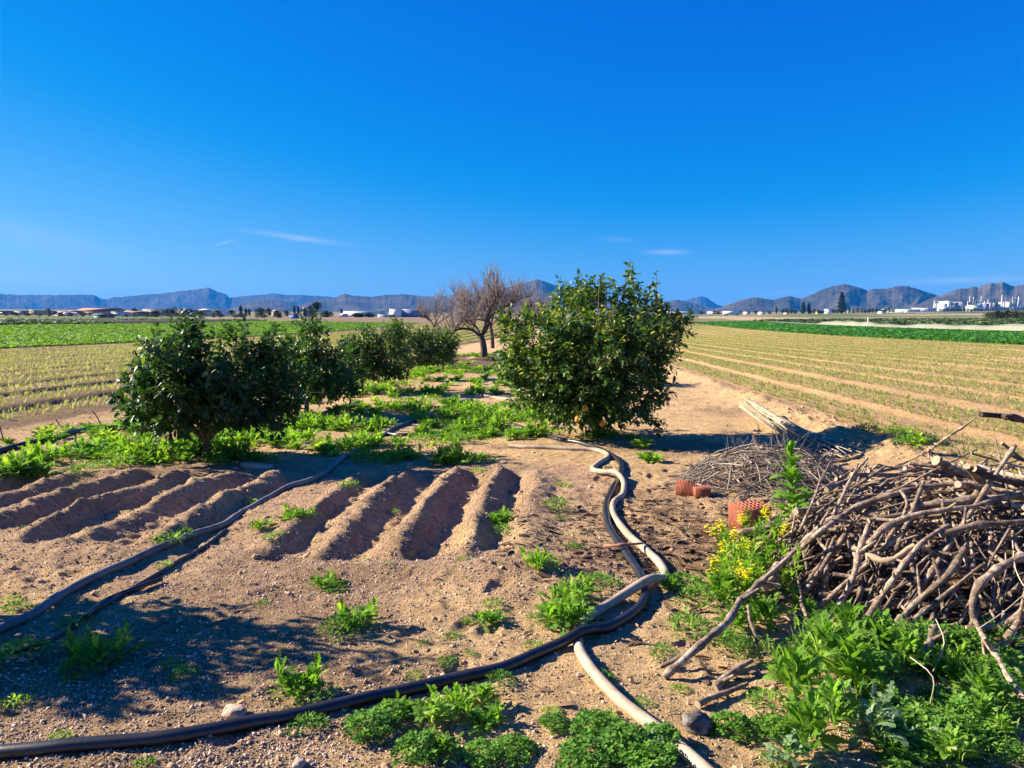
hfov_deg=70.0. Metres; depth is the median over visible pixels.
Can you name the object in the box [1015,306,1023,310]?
plant building
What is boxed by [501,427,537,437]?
weed
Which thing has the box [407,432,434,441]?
weed
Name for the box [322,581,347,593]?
weed
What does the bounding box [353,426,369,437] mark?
weed
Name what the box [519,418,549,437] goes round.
weed
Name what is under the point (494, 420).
weed
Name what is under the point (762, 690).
weed
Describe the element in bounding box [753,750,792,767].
weed
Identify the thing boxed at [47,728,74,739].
weed
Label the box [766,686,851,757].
broadleaf weed
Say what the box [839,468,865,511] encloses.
branch
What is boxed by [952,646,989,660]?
weed
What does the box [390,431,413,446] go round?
weed
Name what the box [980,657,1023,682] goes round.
clover
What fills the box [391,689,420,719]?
weed
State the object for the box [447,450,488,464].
weed
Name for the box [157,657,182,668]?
weed
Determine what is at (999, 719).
broadleaf weed
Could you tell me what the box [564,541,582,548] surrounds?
weed
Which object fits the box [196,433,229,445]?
weed
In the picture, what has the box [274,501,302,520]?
weed
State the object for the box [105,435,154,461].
weed
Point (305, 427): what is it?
weed
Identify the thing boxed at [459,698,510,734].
weed
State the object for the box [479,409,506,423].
weed
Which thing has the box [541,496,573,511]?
weed
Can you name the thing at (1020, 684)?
broadleaf weed
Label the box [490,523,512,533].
weed
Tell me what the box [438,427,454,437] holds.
weed
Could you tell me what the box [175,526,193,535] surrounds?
weed
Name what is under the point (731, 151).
sky
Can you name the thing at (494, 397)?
irrigation hose
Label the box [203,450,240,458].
weed
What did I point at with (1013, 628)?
branch
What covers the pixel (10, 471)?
weed
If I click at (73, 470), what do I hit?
weed
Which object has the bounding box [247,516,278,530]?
weed
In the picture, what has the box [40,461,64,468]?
weed
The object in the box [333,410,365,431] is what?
weed
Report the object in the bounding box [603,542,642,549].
stick
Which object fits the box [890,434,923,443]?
weed
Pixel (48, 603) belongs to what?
irrigation hose
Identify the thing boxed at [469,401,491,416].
weed
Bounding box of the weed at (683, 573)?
[666,571,702,592]
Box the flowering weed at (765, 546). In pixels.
[729,506,801,587]
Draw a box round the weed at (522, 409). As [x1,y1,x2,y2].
[512,407,527,412]
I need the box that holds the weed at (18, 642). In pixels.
[0,634,57,674]
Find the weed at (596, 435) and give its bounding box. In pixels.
[585,425,606,437]
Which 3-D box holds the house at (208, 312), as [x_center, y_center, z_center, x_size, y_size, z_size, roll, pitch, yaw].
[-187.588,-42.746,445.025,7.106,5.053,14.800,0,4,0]
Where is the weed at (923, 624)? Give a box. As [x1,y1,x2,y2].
[905,616,965,648]
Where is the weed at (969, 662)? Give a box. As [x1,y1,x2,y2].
[953,655,1001,682]
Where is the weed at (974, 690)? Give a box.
[957,686,1023,722]
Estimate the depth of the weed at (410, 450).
9.23 m
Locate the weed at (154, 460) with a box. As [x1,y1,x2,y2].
[140,447,175,463]
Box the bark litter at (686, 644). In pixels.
[426,466,1022,767]
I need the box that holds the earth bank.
[93,319,267,322]
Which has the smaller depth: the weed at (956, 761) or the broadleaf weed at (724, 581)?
the weed at (956, 761)
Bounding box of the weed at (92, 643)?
[53,620,154,664]
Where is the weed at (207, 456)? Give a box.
[204,448,225,460]
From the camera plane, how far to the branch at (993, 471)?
5.11 m
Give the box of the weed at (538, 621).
[525,611,552,627]
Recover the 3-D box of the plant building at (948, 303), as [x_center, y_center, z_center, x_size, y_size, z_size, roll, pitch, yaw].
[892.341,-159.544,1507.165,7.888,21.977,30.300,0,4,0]
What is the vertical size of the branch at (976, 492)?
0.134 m
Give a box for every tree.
[45,307,51,315]
[106,307,322,458]
[151,310,161,315]
[164,308,176,315]
[226,310,236,315]
[254,308,267,315]
[261,311,377,412]
[266,308,272,316]
[283,310,291,315]
[300,307,309,316]
[306,309,318,316]
[311,301,322,313]
[321,311,332,316]
[336,315,412,389]
[351,312,363,316]
[364,312,375,316]
[392,318,461,380]
[414,285,456,328]
[426,329,459,371]
[429,257,539,357]
[443,262,526,347]
[488,260,698,437]
[496,287,553,344]
[982,311,995,318]
[991,310,1006,317]
[1001,308,1015,318]
[1011,310,1021,317]
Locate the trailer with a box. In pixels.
[723,311,740,315]
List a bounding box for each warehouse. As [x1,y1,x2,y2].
[389,309,401,316]
[402,309,426,316]
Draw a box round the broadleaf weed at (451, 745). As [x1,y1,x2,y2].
[425,724,468,763]
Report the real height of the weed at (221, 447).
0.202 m
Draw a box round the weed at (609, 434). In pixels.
[582,427,615,437]
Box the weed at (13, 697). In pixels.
[0,693,34,709]
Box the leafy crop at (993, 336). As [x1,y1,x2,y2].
[693,321,1023,344]
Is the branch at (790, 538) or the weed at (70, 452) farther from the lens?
the weed at (70, 452)
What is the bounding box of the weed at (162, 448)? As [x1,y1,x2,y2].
[127,434,172,456]
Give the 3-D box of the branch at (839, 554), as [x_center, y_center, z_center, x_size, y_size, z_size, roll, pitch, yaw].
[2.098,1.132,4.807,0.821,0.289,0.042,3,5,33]
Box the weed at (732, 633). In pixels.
[691,624,749,658]
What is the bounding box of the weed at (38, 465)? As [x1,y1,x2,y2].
[22,455,50,472]
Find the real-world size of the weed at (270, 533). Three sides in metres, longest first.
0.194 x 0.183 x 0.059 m
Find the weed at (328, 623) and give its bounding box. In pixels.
[316,610,363,642]
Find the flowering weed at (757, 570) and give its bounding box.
[717,528,808,602]
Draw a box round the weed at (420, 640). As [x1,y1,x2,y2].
[417,639,429,645]
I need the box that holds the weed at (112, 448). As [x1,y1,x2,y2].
[106,444,125,452]
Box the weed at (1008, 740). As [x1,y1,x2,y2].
[984,735,1022,760]
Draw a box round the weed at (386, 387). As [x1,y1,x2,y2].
[376,381,394,390]
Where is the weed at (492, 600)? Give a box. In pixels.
[482,597,506,608]
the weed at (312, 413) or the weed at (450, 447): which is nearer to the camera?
the weed at (450, 447)
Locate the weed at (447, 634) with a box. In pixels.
[439,630,464,640]
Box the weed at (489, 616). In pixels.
[472,604,507,630]
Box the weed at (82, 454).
[72,446,96,458]
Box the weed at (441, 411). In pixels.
[433,405,445,414]
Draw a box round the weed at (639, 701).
[633,696,656,708]
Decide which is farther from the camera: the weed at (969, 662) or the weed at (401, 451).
the weed at (401, 451)
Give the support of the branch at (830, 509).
on the brushwood at (823, 578)
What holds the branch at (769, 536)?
on the brushwood at (823, 578)
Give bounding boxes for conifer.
[800,301,805,312]
[807,303,810,313]
[836,292,846,313]
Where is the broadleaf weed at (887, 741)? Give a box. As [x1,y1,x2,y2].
[864,727,918,767]
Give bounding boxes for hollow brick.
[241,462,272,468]
[676,480,693,495]
[692,485,710,498]
[729,500,771,538]
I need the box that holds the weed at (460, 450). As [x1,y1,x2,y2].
[424,444,463,465]
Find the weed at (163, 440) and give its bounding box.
[142,435,182,450]
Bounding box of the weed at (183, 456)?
[170,445,199,461]
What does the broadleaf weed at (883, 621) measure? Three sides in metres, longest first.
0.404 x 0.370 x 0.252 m
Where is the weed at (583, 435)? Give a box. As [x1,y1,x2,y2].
[574,433,598,441]
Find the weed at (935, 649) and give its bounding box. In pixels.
[923,639,954,674]
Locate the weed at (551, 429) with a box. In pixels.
[534,425,563,434]
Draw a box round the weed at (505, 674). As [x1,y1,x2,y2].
[485,668,517,690]
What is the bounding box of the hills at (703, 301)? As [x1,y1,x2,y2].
[684,296,722,308]
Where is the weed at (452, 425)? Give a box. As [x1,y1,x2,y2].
[443,418,458,430]
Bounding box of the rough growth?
[0,317,1023,330]
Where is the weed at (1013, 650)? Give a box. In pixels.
[986,646,1023,663]
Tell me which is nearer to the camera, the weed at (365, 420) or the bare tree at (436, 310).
the weed at (365, 420)
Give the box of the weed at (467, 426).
[451,420,473,432]
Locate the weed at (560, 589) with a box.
[537,571,593,617]
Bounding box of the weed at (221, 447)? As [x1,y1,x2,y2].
[206,443,227,457]
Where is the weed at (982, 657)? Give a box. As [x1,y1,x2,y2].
[969,652,1010,666]
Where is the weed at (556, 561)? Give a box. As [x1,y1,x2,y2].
[540,555,564,569]
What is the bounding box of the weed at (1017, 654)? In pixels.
[970,644,1023,661]
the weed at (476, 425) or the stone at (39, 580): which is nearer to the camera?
the stone at (39, 580)
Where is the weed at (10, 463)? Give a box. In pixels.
[0,447,40,476]
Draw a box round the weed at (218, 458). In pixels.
[202,455,234,466]
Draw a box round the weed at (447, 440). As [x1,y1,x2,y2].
[436,436,461,444]
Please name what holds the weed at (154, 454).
on the ground
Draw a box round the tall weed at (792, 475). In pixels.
[765,440,820,536]
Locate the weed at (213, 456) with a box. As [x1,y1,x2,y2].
[199,449,233,461]
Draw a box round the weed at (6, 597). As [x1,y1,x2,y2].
[1,594,25,602]
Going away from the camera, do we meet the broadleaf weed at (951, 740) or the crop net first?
the broadleaf weed at (951, 740)
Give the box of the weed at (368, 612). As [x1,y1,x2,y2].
[329,595,382,632]
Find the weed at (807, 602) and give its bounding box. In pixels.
[776,586,820,615]
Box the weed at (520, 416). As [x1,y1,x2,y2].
[508,414,529,421]
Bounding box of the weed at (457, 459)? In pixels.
[444,452,472,465]
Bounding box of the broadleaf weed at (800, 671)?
[762,634,843,702]
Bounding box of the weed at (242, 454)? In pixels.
[219,450,250,458]
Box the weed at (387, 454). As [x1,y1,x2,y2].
[369,452,406,463]
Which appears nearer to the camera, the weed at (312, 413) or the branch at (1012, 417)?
the branch at (1012, 417)
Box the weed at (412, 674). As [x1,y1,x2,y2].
[404,670,421,681]
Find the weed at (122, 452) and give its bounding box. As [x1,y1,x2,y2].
[117,440,139,459]
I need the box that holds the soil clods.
[0,395,1023,767]
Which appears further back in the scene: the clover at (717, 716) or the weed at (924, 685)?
the weed at (924, 685)
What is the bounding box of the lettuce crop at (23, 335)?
[0,321,417,347]
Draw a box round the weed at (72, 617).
[55,613,92,629]
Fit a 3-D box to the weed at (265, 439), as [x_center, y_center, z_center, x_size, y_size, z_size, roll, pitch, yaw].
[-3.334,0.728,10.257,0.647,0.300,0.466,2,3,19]
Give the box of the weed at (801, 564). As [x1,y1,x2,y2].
[775,554,813,578]
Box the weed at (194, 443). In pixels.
[169,433,202,454]
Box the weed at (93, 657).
[55,651,114,675]
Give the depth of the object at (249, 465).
8.49 m
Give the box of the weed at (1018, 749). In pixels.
[984,740,1023,766]
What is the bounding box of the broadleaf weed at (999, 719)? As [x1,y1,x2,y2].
[986,710,1021,742]
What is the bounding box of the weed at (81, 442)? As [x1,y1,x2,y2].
[66,434,120,455]
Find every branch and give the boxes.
[659,648,689,668]
[661,498,872,679]
[695,682,748,707]
[702,465,886,565]
[707,478,863,529]
[711,658,753,690]
[718,494,813,572]
[726,498,891,538]
[746,604,760,652]
[761,481,979,591]
[767,490,797,520]
[767,511,804,522]
[772,492,874,529]
[773,555,776,603]
[775,536,780,592]
[776,530,903,609]
[778,479,896,603]
[779,507,797,594]
[785,471,925,503]
[785,533,872,567]
[785,536,833,613]
[785,547,873,620]
[792,505,828,514]
[794,569,809,623]
[798,461,831,532]
[799,547,891,560]
[800,463,864,501]
[802,465,868,506]
[803,521,854,592]
[816,496,861,505]
[821,518,949,554]
[824,463,907,491]
[829,523,876,618]
[831,457,868,515]
[833,572,962,593]
[834,477,864,484]
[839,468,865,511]
[844,457,942,497]
[844,474,928,484]
[844,489,963,496]
[846,449,976,516]
[846,480,921,598]
[849,472,965,477]
[851,543,914,563]
[853,462,866,489]
[860,478,986,515]
[865,524,949,614]
[866,499,991,546]
[867,490,1005,522]
[876,490,907,521]
[878,464,949,479]
[888,499,1023,513]
[891,546,967,623]
[892,480,926,554]
[893,417,975,466]
[899,460,1017,485]
[900,624,948,674]
[902,444,1016,610]
[902,466,959,488]
[907,562,985,623]
[909,462,1007,477]
[910,491,1023,507]
[923,488,937,514]
[927,476,1021,491]
[931,455,972,479]
[931,492,954,591]
[938,480,980,512]
[939,507,1023,542]
[940,456,988,471]
[940,518,1023,577]
[950,494,1023,509]
[954,481,989,491]
[958,528,1010,625]
[964,464,997,494]
[965,607,1023,644]
[968,550,1023,621]
[969,591,1023,658]
[970,452,1023,477]
[971,490,1019,516]
[972,461,987,495]
[972,466,1023,486]
[972,618,1023,700]
[976,574,1008,638]
[977,464,1023,480]
[978,412,1023,422]
[987,507,996,614]
[989,463,1021,472]
[994,438,1021,587]
[1000,441,1023,458]
[1002,490,1023,500]
[1005,452,1023,461]
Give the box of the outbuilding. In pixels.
[377,314,389,316]
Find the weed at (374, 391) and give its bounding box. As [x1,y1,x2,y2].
[369,385,381,394]
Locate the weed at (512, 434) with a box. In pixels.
[500,424,528,440]
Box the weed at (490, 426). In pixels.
[480,424,499,435]
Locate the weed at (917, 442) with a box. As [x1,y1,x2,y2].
[899,428,931,447]
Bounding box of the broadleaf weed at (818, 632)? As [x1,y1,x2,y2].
[779,608,866,676]
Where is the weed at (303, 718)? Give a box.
[285,709,329,735]
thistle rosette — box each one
[636,728,678,749]
[763,727,832,767]
[827,680,941,748]
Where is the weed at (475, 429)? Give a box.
[464,427,496,436]
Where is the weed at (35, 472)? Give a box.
[17,458,61,478]
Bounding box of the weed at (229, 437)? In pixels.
[213,429,239,446]
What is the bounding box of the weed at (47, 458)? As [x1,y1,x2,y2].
[14,443,56,464]
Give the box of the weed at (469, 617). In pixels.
[459,616,475,625]
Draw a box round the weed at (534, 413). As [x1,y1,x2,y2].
[529,409,545,418]
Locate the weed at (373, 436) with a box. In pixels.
[355,428,381,445]
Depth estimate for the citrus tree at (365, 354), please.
17.67 m
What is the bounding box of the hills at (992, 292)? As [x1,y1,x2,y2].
[907,282,1023,308]
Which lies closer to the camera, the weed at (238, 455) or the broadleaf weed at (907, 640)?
the broadleaf weed at (907, 640)
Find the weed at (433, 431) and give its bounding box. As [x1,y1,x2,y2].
[427,429,442,435]
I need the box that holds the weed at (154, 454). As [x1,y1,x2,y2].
[124,445,163,462]
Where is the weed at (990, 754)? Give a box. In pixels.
[958,727,1012,767]
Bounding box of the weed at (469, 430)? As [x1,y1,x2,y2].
[458,425,474,434]
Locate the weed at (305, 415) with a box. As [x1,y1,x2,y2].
[303,413,322,424]
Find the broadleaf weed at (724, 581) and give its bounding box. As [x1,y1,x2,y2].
[694,566,742,600]
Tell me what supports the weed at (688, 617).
on the ground
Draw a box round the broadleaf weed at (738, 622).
[710,594,760,632]
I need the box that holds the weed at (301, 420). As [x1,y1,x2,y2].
[289,416,306,426]
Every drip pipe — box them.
[0,528,227,655]
[83,577,162,619]
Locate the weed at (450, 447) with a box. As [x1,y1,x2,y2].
[425,437,464,464]
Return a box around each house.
[29,310,53,314]
[54,311,70,314]
[69,310,84,313]
[111,312,131,315]
[129,311,152,315]
[142,309,176,315]
[201,309,229,315]
[201,310,213,315]
[339,313,348,316]
[824,309,831,313]
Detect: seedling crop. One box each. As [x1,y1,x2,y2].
[0,322,524,407]
[599,323,1023,440]
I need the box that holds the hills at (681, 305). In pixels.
[631,300,713,311]
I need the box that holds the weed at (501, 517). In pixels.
[487,505,517,524]
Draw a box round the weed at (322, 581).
[307,568,344,588]
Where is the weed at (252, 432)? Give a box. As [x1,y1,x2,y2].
[234,427,269,441]
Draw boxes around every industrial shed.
[0,310,28,314]
[14,311,56,314]
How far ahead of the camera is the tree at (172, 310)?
417.04 m
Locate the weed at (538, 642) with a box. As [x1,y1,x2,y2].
[523,639,543,648]
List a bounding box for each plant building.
[911,308,936,311]
[935,304,946,310]
[939,301,950,308]
[951,302,958,310]
[955,301,966,308]
[965,305,983,310]
[977,304,988,310]
[982,303,991,310]
[986,302,997,310]
[998,302,1011,310]
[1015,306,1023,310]
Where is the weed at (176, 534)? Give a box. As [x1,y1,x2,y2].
[148,528,184,543]
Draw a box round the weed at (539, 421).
[527,416,553,423]
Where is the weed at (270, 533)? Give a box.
[261,530,282,540]
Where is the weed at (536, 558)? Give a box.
[519,545,553,571]
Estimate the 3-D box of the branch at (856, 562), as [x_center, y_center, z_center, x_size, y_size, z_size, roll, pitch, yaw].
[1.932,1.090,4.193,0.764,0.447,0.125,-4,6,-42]
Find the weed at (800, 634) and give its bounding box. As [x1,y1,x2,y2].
[780,628,805,645]
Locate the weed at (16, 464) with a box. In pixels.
[0,457,46,476]
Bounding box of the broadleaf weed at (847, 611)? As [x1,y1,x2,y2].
[802,598,885,648]
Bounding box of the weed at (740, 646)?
[726,632,781,665]
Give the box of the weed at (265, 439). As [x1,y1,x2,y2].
[251,428,292,447]
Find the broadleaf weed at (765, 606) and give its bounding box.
[744,592,797,630]
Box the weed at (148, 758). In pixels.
[130,755,157,767]
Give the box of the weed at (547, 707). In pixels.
[540,705,561,712]
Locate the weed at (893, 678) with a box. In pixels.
[844,670,903,687]
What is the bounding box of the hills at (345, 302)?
[229,279,627,312]
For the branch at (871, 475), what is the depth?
4.97 m
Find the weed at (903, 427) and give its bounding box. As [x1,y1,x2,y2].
[887,424,918,433]
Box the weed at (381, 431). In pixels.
[360,427,385,444]
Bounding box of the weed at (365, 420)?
[352,416,378,429]
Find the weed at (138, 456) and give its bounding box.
[113,448,164,462]
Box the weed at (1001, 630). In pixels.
[960,616,1023,651]
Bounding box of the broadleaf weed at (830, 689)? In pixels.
[794,671,876,742]
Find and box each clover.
[340,707,403,744]
[372,698,412,721]
[390,728,446,766]
[459,736,505,767]
[495,731,541,766]
[538,710,570,734]
[554,733,614,767]
[568,708,626,737]
[592,720,657,764]
[623,738,679,767]
[641,721,680,749]
[709,708,752,741]
[751,712,792,740]
[839,695,876,721]
[857,685,919,717]
[868,727,942,766]
[873,715,918,741]
[876,753,919,767]
[887,701,944,734]
[889,620,926,645]
[894,727,939,755]
[912,714,967,749]
[914,684,961,713]
[926,621,980,656]
[935,690,1005,731]
[938,712,998,749]
[948,628,997,649]
[964,658,1019,683]
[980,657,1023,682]
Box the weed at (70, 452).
[57,446,101,463]
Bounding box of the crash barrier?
[889,312,986,312]
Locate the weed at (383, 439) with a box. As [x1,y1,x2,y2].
[367,437,393,447]
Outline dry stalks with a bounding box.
[910,540,1023,705]
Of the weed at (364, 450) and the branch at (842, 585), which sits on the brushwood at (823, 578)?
the branch at (842, 585)
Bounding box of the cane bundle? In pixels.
[739,397,861,457]
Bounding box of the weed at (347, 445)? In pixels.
[323,432,360,452]
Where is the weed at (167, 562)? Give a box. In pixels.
[155,560,172,568]
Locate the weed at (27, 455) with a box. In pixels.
[0,447,36,473]
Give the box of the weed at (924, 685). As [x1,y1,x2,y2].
[914,682,935,697]
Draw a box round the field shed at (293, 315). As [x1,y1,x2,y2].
[289,313,301,318]
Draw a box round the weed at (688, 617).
[665,607,712,639]
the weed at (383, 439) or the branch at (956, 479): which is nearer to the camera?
the branch at (956, 479)
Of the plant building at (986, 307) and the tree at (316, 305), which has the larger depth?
the plant building at (986, 307)
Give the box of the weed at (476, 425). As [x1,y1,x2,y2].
[450,414,488,427]
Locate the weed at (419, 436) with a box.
[409,431,429,438]
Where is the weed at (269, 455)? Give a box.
[244,453,283,463]
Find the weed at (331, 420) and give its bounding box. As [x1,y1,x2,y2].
[324,415,342,424]
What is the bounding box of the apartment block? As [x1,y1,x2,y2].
[186,310,200,314]
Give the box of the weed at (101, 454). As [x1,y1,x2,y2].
[88,451,113,459]
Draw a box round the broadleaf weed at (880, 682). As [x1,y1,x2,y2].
[851,671,909,705]
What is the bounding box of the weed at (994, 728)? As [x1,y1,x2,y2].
[949,705,1003,748]
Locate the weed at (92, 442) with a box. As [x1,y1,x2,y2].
[71,435,115,447]
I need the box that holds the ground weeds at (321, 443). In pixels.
[0,352,665,462]
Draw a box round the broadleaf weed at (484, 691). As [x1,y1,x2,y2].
[462,681,500,707]
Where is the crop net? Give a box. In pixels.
[782,321,1023,330]
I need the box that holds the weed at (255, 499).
[243,497,256,502]
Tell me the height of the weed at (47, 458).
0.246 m
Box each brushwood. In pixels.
[659,428,865,502]
[710,429,1023,658]
[730,422,811,456]
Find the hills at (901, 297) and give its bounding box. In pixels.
[707,284,937,311]
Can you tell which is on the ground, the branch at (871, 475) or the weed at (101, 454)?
the weed at (101, 454)
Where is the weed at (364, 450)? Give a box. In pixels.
[347,445,383,458]
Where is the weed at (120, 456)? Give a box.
[100,452,142,468]
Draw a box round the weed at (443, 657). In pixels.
[434,655,456,668]
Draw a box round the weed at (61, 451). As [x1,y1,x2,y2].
[49,446,87,455]
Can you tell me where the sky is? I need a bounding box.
[0,0,1023,306]
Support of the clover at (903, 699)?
on the ground
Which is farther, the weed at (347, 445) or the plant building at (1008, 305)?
the plant building at (1008, 305)
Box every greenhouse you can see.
[343,311,386,315]
[667,311,706,313]
[888,309,920,311]
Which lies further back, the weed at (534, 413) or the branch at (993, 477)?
the weed at (534, 413)
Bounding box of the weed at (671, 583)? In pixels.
[659,570,683,591]
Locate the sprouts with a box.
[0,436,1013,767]
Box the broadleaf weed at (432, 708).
[409,685,459,732]
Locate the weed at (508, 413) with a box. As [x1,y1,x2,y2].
[496,406,513,418]
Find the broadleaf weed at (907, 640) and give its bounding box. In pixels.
[878,625,933,680]
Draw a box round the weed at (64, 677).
[58,670,86,683]
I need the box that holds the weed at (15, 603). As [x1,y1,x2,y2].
[2,600,35,613]
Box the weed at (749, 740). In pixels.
[736,715,779,751]
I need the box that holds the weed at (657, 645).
[646,641,680,660]
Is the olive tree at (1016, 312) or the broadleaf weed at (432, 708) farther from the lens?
the olive tree at (1016, 312)
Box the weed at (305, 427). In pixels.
[297,419,311,428]
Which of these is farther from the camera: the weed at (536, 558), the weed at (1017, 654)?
the weed at (536, 558)
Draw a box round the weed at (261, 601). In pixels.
[253,598,270,605]
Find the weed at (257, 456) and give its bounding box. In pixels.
[240,449,264,461]
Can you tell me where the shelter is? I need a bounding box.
[90,313,114,317]
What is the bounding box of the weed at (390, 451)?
[375,448,403,456]
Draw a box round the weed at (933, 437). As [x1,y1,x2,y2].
[916,431,940,444]
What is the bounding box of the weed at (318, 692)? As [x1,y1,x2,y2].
[295,683,341,706]
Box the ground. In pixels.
[0,309,1023,767]
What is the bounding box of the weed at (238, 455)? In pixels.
[222,449,253,458]
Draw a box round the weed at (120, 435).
[111,432,142,448]
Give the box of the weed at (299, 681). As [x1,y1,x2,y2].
[266,650,331,700]
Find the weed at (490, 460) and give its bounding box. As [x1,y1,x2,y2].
[470,455,496,461]
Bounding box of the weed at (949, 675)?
[930,652,970,682]
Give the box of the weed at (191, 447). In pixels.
[186,441,202,455]
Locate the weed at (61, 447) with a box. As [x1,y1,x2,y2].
[45,439,72,455]
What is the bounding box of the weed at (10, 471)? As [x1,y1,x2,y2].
[0,469,22,476]
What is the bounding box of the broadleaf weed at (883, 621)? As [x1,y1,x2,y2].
[841,603,920,664]
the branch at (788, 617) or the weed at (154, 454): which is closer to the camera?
the branch at (788, 617)
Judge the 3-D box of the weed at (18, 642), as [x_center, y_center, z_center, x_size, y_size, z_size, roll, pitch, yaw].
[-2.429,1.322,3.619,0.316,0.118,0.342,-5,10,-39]
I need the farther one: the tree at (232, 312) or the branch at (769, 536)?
the tree at (232, 312)
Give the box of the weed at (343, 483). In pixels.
[334,478,359,490]
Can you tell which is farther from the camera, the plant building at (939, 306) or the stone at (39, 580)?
the plant building at (939, 306)
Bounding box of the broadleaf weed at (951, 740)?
[914,713,986,767]
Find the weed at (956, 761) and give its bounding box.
[911,732,959,767]
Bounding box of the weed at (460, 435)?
[440,430,477,444]
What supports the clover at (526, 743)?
on the ground
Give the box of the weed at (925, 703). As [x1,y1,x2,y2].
[908,695,949,726]
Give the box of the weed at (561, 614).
[534,587,596,636]
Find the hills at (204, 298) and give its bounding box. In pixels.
[0,287,332,310]
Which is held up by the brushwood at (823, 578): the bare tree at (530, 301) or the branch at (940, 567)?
the branch at (940, 567)
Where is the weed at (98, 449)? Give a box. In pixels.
[84,444,111,457]
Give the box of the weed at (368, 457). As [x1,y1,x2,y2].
[349,449,394,462]
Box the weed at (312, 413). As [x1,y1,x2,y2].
[299,410,321,422]
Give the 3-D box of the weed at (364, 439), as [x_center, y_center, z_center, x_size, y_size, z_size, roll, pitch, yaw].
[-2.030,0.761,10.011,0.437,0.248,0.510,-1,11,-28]
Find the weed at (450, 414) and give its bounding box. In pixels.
[440,409,463,419]
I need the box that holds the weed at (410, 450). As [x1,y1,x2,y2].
[403,443,421,459]
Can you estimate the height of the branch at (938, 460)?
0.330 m
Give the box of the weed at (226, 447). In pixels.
[209,441,228,457]
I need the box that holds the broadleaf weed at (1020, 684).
[1008,667,1023,708]
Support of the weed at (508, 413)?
on the ground
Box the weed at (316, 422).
[300,412,327,428]
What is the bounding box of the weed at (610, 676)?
[585,668,614,681]
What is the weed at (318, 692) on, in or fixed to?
on the ground
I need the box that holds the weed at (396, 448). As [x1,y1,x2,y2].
[385,446,422,459]
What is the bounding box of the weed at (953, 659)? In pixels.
[916,640,967,682]
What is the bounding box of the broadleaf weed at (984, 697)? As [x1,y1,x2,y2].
[953,689,1016,734]
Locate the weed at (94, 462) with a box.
[82,459,110,467]
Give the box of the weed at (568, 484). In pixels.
[556,482,571,486]
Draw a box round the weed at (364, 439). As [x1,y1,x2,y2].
[350,432,380,448]
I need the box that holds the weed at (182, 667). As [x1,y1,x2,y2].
[164,662,201,682]
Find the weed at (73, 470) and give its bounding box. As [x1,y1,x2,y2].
[61,461,101,474]
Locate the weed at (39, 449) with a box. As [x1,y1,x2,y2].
[17,437,61,459]
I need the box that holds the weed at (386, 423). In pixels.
[378,416,398,426]
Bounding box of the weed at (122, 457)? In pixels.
[99,454,156,466]
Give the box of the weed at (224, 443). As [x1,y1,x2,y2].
[202,437,241,450]
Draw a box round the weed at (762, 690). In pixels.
[740,686,787,714]
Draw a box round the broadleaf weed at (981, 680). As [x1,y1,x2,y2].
[946,659,1016,709]
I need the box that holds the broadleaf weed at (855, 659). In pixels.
[810,619,900,695]
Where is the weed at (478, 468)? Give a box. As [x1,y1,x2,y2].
[469,467,486,473]
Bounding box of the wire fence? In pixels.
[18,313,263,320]
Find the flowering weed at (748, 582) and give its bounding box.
[694,554,761,602]
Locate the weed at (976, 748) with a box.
[955,729,982,760]
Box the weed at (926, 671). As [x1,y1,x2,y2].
[914,656,939,680]
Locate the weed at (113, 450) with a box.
[106,446,121,457]
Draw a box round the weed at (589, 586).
[554,571,601,595]
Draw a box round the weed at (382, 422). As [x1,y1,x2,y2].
[359,416,385,431]
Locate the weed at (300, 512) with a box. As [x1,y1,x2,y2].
[293,505,321,517]
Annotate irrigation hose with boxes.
[0,398,473,633]
[0,419,172,452]
[0,426,649,759]
[309,401,360,416]
[378,424,478,436]
[480,394,519,400]
[508,444,713,767]
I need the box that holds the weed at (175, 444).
[164,435,191,450]
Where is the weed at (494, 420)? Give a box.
[482,411,506,429]
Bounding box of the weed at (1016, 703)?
[993,695,1023,729]
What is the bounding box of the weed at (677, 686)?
[669,683,690,695]
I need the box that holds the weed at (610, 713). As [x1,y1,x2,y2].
[603,706,617,728]
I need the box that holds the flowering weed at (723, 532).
[705,501,806,567]
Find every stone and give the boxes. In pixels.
[35,578,43,582]
[221,704,246,718]
[292,757,304,767]
[682,709,714,736]
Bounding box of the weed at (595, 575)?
[580,569,623,588]
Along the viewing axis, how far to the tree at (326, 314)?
406.76 m
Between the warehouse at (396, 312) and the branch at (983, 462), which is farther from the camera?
the warehouse at (396, 312)
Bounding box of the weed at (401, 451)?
[386,444,413,459]
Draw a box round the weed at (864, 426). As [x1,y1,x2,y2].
[854,423,881,432]
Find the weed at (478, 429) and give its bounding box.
[475,428,501,434]
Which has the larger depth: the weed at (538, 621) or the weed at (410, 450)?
the weed at (410, 450)
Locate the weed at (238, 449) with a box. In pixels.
[199,438,257,458]
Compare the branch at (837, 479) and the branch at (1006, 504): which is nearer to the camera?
the branch at (1006, 504)
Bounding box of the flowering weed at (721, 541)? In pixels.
[703,523,752,575]
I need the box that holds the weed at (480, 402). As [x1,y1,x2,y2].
[476,400,488,410]
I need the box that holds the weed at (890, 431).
[870,426,906,434]
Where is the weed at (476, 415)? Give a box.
[463,408,482,423]
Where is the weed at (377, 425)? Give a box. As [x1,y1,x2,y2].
[362,419,380,431]
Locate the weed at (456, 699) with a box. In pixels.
[426,682,480,719]
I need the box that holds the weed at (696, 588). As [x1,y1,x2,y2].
[671,581,725,611]

